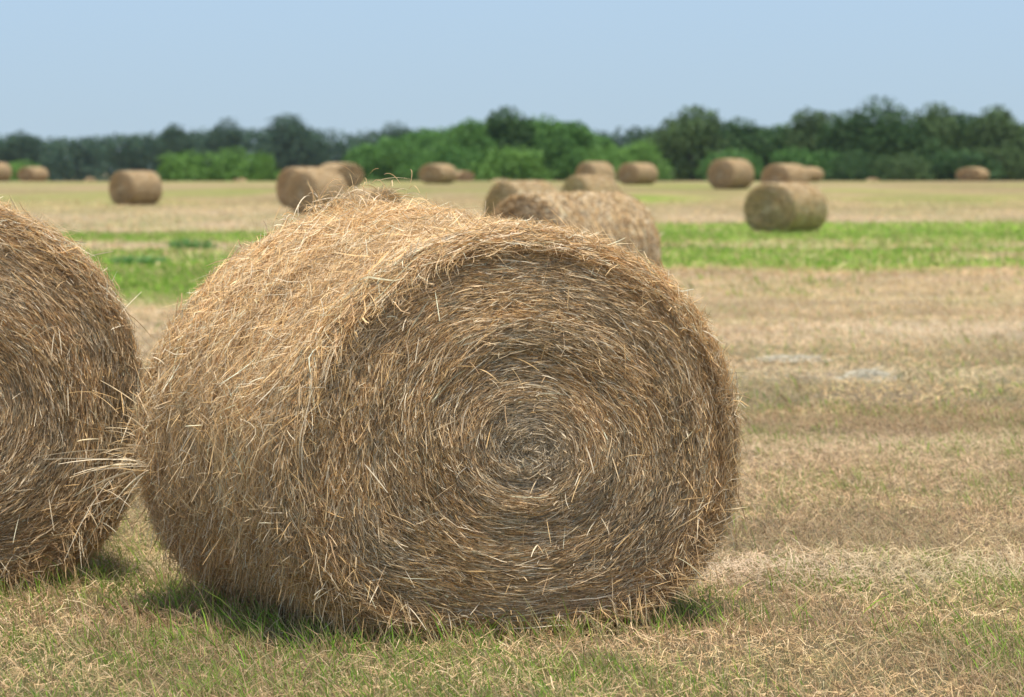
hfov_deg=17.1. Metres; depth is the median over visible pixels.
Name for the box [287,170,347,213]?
hay bale
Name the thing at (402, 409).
hay bale
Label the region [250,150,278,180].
bush
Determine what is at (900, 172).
bush
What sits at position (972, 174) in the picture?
hay bale
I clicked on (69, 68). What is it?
sky
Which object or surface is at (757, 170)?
bush
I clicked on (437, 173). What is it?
hay bale
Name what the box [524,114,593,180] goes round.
tree
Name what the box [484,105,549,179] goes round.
tree
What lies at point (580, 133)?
undergrowth
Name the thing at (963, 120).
tree
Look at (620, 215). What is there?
hay bale
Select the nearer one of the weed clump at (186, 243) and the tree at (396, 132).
the weed clump at (186, 243)
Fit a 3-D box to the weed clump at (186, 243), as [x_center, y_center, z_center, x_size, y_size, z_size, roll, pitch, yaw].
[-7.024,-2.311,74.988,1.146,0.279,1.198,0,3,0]
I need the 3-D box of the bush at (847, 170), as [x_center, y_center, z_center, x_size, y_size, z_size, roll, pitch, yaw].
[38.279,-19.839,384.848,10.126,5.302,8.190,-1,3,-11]
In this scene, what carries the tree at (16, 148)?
on the ground at (878, 193)
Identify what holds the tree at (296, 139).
on the ground at (878, 193)
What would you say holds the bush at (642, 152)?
on the ground at (878, 193)
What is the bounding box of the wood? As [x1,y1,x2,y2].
[0,125,663,181]
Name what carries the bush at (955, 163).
on the ground at (878, 193)
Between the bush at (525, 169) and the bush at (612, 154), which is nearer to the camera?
the bush at (525, 169)
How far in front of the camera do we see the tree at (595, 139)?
372.94 m
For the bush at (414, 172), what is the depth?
318.70 m
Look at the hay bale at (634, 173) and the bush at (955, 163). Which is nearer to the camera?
the hay bale at (634, 173)
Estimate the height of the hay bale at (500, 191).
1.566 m
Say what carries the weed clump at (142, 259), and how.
on the ground at (878, 193)
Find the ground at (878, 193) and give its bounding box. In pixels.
[0,173,1023,696]
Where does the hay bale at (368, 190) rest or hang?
on the ground at (878, 193)
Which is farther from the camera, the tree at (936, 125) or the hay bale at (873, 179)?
the tree at (936, 125)
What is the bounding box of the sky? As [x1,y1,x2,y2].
[0,0,1023,171]
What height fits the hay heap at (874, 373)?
0.112 m
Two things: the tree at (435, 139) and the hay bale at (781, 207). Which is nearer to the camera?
the hay bale at (781, 207)
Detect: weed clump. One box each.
[109,254,168,265]
[166,237,217,249]
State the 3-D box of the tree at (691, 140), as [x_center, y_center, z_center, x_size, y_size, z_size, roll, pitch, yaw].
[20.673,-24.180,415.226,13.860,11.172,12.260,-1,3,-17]
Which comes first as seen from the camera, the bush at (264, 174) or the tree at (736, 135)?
the bush at (264, 174)
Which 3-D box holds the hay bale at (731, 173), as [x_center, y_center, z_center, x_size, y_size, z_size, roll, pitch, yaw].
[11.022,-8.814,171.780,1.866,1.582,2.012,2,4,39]
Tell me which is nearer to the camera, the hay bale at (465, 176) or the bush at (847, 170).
the hay bale at (465, 176)
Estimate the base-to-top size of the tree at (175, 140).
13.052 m
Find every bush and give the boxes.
[6,159,48,181]
[156,149,208,180]
[192,146,280,180]
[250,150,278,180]
[390,142,490,180]
[465,145,554,180]
[580,143,637,180]
[613,138,672,180]
[694,147,765,180]
[766,146,845,180]
[822,149,895,180]
[867,151,948,180]
[917,148,1006,180]
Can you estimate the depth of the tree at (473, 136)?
363.24 m
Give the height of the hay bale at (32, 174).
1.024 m
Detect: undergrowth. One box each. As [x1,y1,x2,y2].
[339,116,619,178]
[641,122,1023,180]
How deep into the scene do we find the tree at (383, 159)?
348.27 m
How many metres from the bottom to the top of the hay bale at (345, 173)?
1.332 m
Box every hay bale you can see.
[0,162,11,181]
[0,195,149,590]
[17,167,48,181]
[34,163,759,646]
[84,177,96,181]
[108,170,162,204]
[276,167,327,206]
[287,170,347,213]
[319,162,363,187]
[338,187,402,207]
[418,164,456,183]
[455,171,473,180]
[483,179,557,216]
[490,187,666,271]
[491,179,510,180]
[560,173,620,192]
[575,161,616,180]
[617,162,658,184]
[707,158,753,188]
[743,182,828,232]
[761,163,809,183]
[806,167,823,181]
[866,178,879,180]
[956,167,988,180]
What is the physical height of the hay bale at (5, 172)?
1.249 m
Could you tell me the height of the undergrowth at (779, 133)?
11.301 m
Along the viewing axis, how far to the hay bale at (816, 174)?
199.39 m
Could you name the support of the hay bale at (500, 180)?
on the ground at (878, 193)
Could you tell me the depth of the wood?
731.53 m
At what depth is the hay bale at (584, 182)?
94.52 m
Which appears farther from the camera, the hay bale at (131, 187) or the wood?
the wood
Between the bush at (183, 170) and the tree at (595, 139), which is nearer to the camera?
the bush at (183, 170)
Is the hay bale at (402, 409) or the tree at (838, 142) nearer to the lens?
the hay bale at (402, 409)
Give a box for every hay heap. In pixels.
[745,354,834,361]
[830,367,899,381]
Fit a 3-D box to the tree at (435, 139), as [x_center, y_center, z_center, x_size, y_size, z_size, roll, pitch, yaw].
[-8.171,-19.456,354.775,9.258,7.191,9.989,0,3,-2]
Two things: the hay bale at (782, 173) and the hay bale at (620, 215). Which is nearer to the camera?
the hay bale at (620, 215)
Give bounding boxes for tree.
[0,129,54,178]
[148,123,194,179]
[191,117,252,179]
[252,112,332,178]
[348,138,417,180]
[372,121,416,144]
[405,127,463,166]
[446,117,499,180]
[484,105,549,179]
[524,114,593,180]
[575,132,622,161]
[639,104,745,180]
[695,116,776,180]
[758,123,791,180]
[782,106,841,166]
[813,109,874,177]
[835,95,955,180]
[908,101,966,180]
[943,110,982,171]
[962,103,1023,180]
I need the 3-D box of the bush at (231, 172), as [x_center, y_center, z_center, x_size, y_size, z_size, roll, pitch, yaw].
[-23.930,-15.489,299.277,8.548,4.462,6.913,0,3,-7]
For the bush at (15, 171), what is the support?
on the ground at (878, 193)
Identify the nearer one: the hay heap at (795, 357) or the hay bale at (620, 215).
the hay heap at (795, 357)
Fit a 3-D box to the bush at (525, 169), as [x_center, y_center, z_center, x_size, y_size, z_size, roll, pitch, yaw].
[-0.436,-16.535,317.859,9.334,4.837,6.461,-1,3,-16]
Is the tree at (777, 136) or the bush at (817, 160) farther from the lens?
the tree at (777, 136)
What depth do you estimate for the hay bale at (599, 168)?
159.35 m
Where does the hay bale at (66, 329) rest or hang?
on the ground at (878, 193)
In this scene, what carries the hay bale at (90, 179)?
on the ground at (878, 193)
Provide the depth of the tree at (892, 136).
406.47 m
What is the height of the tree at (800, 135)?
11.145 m
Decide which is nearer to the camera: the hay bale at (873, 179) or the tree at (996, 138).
the hay bale at (873, 179)
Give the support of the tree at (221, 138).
on the ground at (878, 193)
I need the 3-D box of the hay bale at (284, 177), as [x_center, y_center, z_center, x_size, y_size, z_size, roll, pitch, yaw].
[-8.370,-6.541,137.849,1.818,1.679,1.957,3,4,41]

